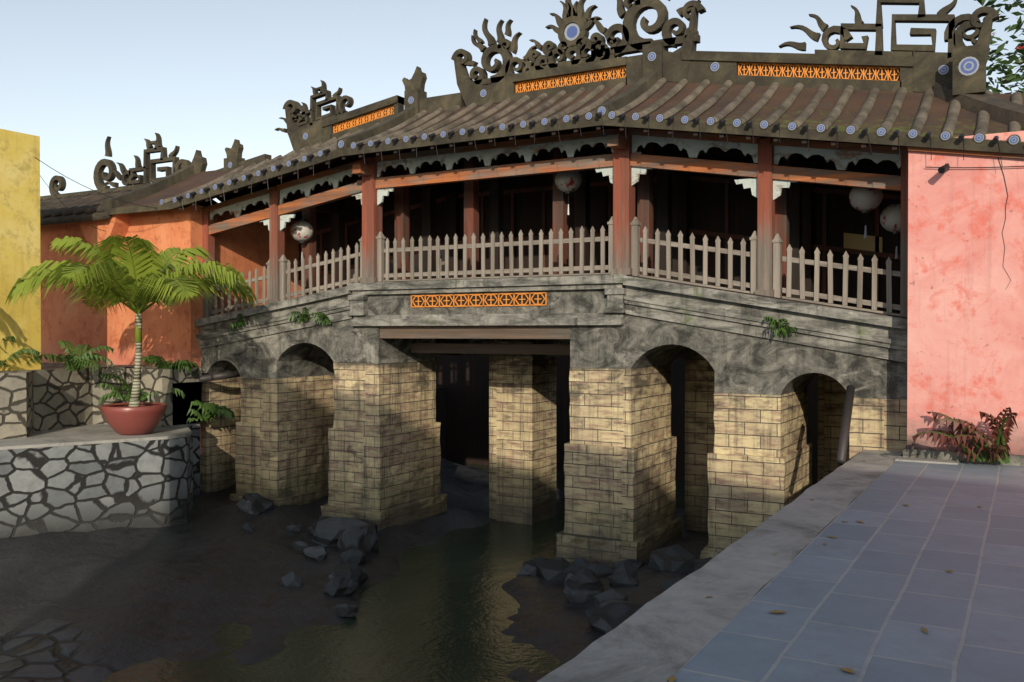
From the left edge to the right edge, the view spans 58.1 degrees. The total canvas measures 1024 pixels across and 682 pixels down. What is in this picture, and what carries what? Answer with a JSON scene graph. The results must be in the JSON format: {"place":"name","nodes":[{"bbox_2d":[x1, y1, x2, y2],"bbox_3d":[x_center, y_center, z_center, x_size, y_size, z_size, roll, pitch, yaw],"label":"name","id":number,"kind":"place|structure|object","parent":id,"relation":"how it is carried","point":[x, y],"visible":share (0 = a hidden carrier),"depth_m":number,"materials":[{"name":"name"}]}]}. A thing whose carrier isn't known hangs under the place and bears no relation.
{"place":"outdoors","nodes":[
{"label":"outdoors","id":0,"kind":"place"},
{"bbox_2d":[0,363,157,438],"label":"bank wall","id":1,"kind":"structure","parent":0,"point":[49,396],"depth_m":16.94,"materials":[{"name":"grey stone"}]},
{"bbox_2d":[0,308,1015,463],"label":"shrub stems","id":2,"kind":"object","parent":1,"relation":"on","point":[985,457],"visible":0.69,"depth_m":11.25,"materials":[{"name":"brown plant"}]},
{"bbox_2d":[0,307,797,423],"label":"shrubs","id":3,"kind":"object","parent":2,"relation":"attached to","point":[220,410],"visible":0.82,"depth_m":17.14,"materials":[{"name":"green plant"}]},
{"bbox_2d":[6,235,259,406],"bbox_3d":[-7.957,-0.294,15.932,6.817,2.977,3.924,0,1,-2],"label":"palm","id":4,"kind":"object","parent":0,"point":[148,264],"depth_m":15.56,"materials":[{"name":"green plant"}]},
{"bbox_2d":[122,367,201,426],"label":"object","id":5,"kind":"structure","parent":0,"point":[161,382],"depth_m":17.72,"materials":[{"name":"grey stone"}]},
{"bbox_2d":[0,458,708,681],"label":"mud bank","id":6,"kind":"structure","parent":0,"point":[96,605],"depth_m":12.74,"materials":[{"name":"brown soil"}]},
{"bbox_2d":[236,493,712,633],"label":"rocks","id":7,"kind":"object","parent":6,"relation":"on","point":[354,541],"visible":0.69,"depth_m":13.31,"materials":[{"name":"grey stone"}]},
{"bbox_2d":[100,462,684,681],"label":"water","id":8,"kind":"structure","parent":0,"point":[444,607],"depth_m":11.48,"materials":[{"name":"brown liquid"}]},
{"bbox_2d":[0,0,1023,202],"label":"sky","id":9,"kind":"structure","parent":0,"point":[204,76],"materials":[{"name":"blue"}]},
{"bbox_2d":[241,127,900,313],"bbox_3d":[0.258,-2.177,16.765,13.300,3.696,2.850,0,1,29],"label":"dark bridge wood","id":10,"kind":"object","parent":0,"point":[682,203],"visible":0.36,"depth_m":16.51,"materials":[{"name":"brown wood"}]},
{"bbox_2d":[350,250,817,484],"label":"wall","id":11,"kind":"structure","parent":0,"point":[462,399],"depth_m":25.99,"materials":[{"name":"brown wood"}]},
{"bbox_2d":[176,112,1002,204],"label":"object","id":12,"kind":"object","parent":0,"point":[943,168],"visible":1,"depth_m":13.57,"materials":[{"name":"grey ceramic"}]},
{"bbox_2d":[668,461,1023,681],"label":"quay paving","id":13,"kind":"structure","parent":0,"point":[873,593],"depth_m":5.57,"materials":[{"name":"grey tile"}]},
{"bbox_2d":[667,460,1023,681],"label":"litter","id":14,"kind":"object","parent":13,"relation":"on","point":[671,678],"visible":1,"depth_m":5.21,"materials":[{"name":"brown plant"}]},
{"bbox_2d":[903,446,1023,465],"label":"gate plinth","id":15,"kind":"structure","parent":13,"relation":"on","point":[1016,460],"depth_m":11.37,"materials":[{"name":"grey stone"}]},
{"bbox_2d":[912,407,1017,462],"bbox_3d":[5.459,1.108,11.069,1.099,0.725,1.084,0,1,29],"label":"red shrub","id":16,"kind":"object","parent":13,"relation":"on","point":[963,440],"visible":0.94,"depth_m":10.89,"materials":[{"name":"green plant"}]},
{"bbox_2d":[907,131,1023,454],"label":"pink wall","id":17,"kind":"structure","parent":13,"relation":"on","point":[965,355],"depth_m":11.32,"materials":[{"name":"pink paint"}]},
{"bbox_2d":[998,158,1010,289],"bbox_3d":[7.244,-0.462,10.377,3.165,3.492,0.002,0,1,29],"label":"cable","id":18,"kind":"object","parent":17,"relation":"attached to","point":[1005,214],"depth_m":11.10,"materials":[{"name":"black rubber"}]},
{"bbox_2d":[974,0,1023,93],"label":"tree","id":19,"kind":"object","parent":13,"relation":"on","point":[1009,77],"depth_m":15.90,"materials":[{"name":"green plant"}]},
{"bbox_2d":[844,233,882,251],"bbox_3d":[5.768,-1.593,15.146,0.600,0.403,0.030,0,1,29],"label":"bridge sign","id":20,"kind":"object","parent":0,"point":[858,242],"visible":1,"depth_m":15.13,"materials":[{"name":"brown wood"}]},
{"bbox_3d":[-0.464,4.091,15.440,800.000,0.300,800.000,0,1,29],"label":"ground","id":21,"kind":"structure","parent":0,"visible":0},
{"bbox_2d":[0,129,40,370],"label":"yellow house","id":22,"kind":"structure","parent":21,"relation":"on","point":[20,211],"depth_m":16.67,"materials":[{"name":"yellow paint"}]},
{"bbox_2d":[0,425,199,537],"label":"bank wall","id":23,"kind":"structure","parent":21,"relation":"on","point":[134,484],"depth_m":15.19,"materials":[{"name":"grey stone"}]},
{"bbox_2d":[0,423,199,449],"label":"bank coping","id":24,"kind":"object","parent":23,"relation":"on","point":[91,434],"visible":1,"depth_m":15.80,"materials":[{"name":"grey concrete"}]},
{"bbox_2d":[100,402,167,434],"bbox_3d":[-6.629,1.373,16.177,1.100,0.520,1.100,0,1,29],"label":"pot","id":25,"kind":"object","parent":24,"relation":"on","point":[143,418],"visible":0.96,"depth_m":15.83,"materials":[{"name":"red ceramic"}]},
{"bbox_2d":[40,205,330,454],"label":"orange wall","id":26,"kind":"structure","parent":21,"relation":"on","point":[169,334],"depth_m":19.43,"materials":[{"name":"orange paint"}]},
{"bbox_2d":[40,189,217,224],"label":"gate roof","id":27,"kind":"structure","parent":26,"relation":"on","point":[88,207],"depth_m":19.94,"materials":[{"name":"brown tile"}]},
{"bbox_2d":[200,341,906,567],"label":"bridge piers","id":28,"kind":"structure","parent":21,"relation":"on","point":[357,440],"depth_m":16.35,"materials":[{"name":"beige brick"}]},
{"bbox_2d":[380,325,569,354],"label":"lintel beam","id":29,"kind":"structure","parent":28,"relation":"on","point":[511,332],"depth_m":15.93,"materials":[{"name":"brown wood"}]},
{"bbox_2d":[411,292,546,306],"bbox_3d":[-0.603,-0.684,15.450,2.656,0.210,0.020,0,1,29],"label":"lattice","id":30,"kind":"object","parent":28,"relation":"attached to","point":[490,299],"visible":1,"depth_m":15.39,"materials":[{"name":"orange ceramic"}]},
{"bbox_2d":[40,0,1019,211],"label":"ridge","id":31,"kind":"structure","parent":28,"relation":"on","point":[918,65],"depth_m":15.69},
{"bbox_2d":[160,23,1018,204],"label":"ceramic discs","id":32,"kind":"object","parent":31,"relation":"on","point":[571,31],"visible":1,"depth_m":13.43,"materials":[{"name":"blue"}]},
{"bbox_2d":[333,63,899,132],"bbox_3d":[1.039,-4.258,16.194,10.756,0.837,0.020,0,1,29],"label":"ridge lattice","id":33,"kind":"object","parent":31,"relation":"on","point":[375,113],"visible":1,"depth_m":14.73,"materials":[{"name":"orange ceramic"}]},
{"bbox_2d":[201,285,906,398],"bbox_3d":[0.446,-0.161,17.121,13.300,1.770,3.900,0,1,29],"label":"bridge spandrel","id":34,"kind":"object","parent":28,"relation":"on","point":[743,364],"visible":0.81,"depth_m":14.44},
{"bbox_2d":[195,274,907,362],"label":"bridge mouldings","id":35,"kind":"object","parent":34,"relation":"attached to","point":[862,333],"visible":0.91,"depth_m":14.10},
{"bbox_2d":[116,82,1023,207],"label":"roof tiles","id":36,"kind":"object","parent":28,"relation":"on","point":[934,122],"visible":0.27,"depth_m":13.55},
{"bbox_2d":[35,157,1023,258],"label":"wires","id":37,"kind":"object","parent":36,"relation":"attached to","point":[181,209],"visible":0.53,"depth_m":17.20,"materials":[{"name":"black rubber"}]},
{"bbox_2d":[163,78,1021,202],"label":"roof tubes","id":38,"kind":"object","parent":36,"relation":"on","point":[983,117],"visible":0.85,"depth_m":14.46},
{"bbox_2d":[933,83,1023,130],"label":"roof","id":39,"kind":"structure","parent":36,"relation":"on","point":[1002,111],"depth_m":12.29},
{"bbox_2d":[298,191,900,245],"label":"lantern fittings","id":40,"kind":"object","parent":28,"relation":"on","point":[865,212],"visible":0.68,"depth_m":13.40,"materials":[{"name":"brown wood"}]},
{"bbox_2d":[290,171,900,240],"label":"lanterns","id":41,"kind":"object","parent":40,"relation":"on","point":[860,199],"visible":0.81,"depth_m":13.32,"materials":[{"name":"fabric"}]},
{"bbox_2d":[301,204,897,258],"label":"lantern tassels","id":42,"kind":"object","parent":40,"relation":"attached to","point":[865,236],"visible":0.89,"depth_m":13.40,"materials":[{"name":"red fabric"}]},
{"bbox_2d":[384,274,907,318],"bbox_3d":[0.226,-0.695,16.723,13.300,0.734,3.000,0,1,29],"label":"stone ledge","id":43,"kind":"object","parent":28,"relation":"on","point":[702,287],"depth_m":13.41,"materials":[{"name":"grey stone"}]},
{"bbox_2d":[202,127,907,317],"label":"wooden columns","id":44,"kind":"structure","parent":43,"relation":"on","point":[623,202],"depth_m":14.19,"materials":[{"name":"red wood"}]},
{"bbox_2d":[202,128,1023,234],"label":"bridge beams","id":45,"kind":"structure","parent":44,"relation":"on","point":[811,175],"depth_m":14.55,"materials":[{"name":"brown wood"}]},
{"bbox_2d":[179,126,898,209],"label":"roof rafters","id":46,"kind":"object","parent":45,"relation":"on","point":[512,138],"visible":0.31,"depth_m":15.41,"materials":[{"name":"brown wood"}]},
{"bbox_2d":[217,126,900,219],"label":"roof underside","id":47,"kind":"structure","parent":46,"relation":"on","point":[350,202],"depth_m":18.43,"materials":[{"name":"brown wood"}]},
{"bbox_2d":[107,116,1023,214],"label":"roof eave","id":48,"kind":"object","parent":46,"relation":"attached to","point":[919,141],"visible":0.98,"depth_m":13.43,"materials":[{"name":"brown wood"}]},
{"bbox_2d":[210,135,900,230],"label":"carved brackets","id":49,"kind":"object","parent":45,"relation":"attached to","point":[841,159],"visible":0.95,"depth_m":14.51,"materials":[{"name":"wood"}]},
{"bbox_2d":[211,236,899,315],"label":"bridge rails","id":50,"kind":"object","parent":43,"relation":"on","point":[738,283],"visible":0.54,"depth_m":14.45,"materials":[{"name":"grey wood"}]},
{"bbox_2d":[214,216,891,314],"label":"bridge pickets","id":51,"kind":"object","parent":50,"relation":"attached to","point":[285,265],"visible":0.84,"depth_m":14.64,"materials":[{"name":"grey wood"}]},
{"bbox_2d":[504,185,637,275],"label":"interior doors","id":52,"kind":"structure","parent":43,"relation":"on","point":[529,212],"depth_m":18.08,"materials":[{"name":"brown wood"}]},
{"bbox_2d":[300,128,906,309],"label":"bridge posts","id":53,"kind":"object","parent":43,"relation":"on","point":[472,194],"visible":0.25,"depth_m":16.35,"materials":[{"name":"brown wood"}]},
{"bbox_2d":[537,450,958,681],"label":"quay kerb","id":54,"kind":"structure","parent":21,"relation":"on","point":[672,630],"depth_m":5.63,"materials":[{"name":"grey concrete"}]},
{"bbox_2d":[199,370,854,464],"bbox_3d":[-1.362,1.007,15.367,13.672,0.916,1.255,0,1,33],"label":"pipe","id":55,"kind":"object","parent":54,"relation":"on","point":[845,428],"visible":0.59,"depth_m":11.81,"materials":[{"name":"grey metal"}]}
]}

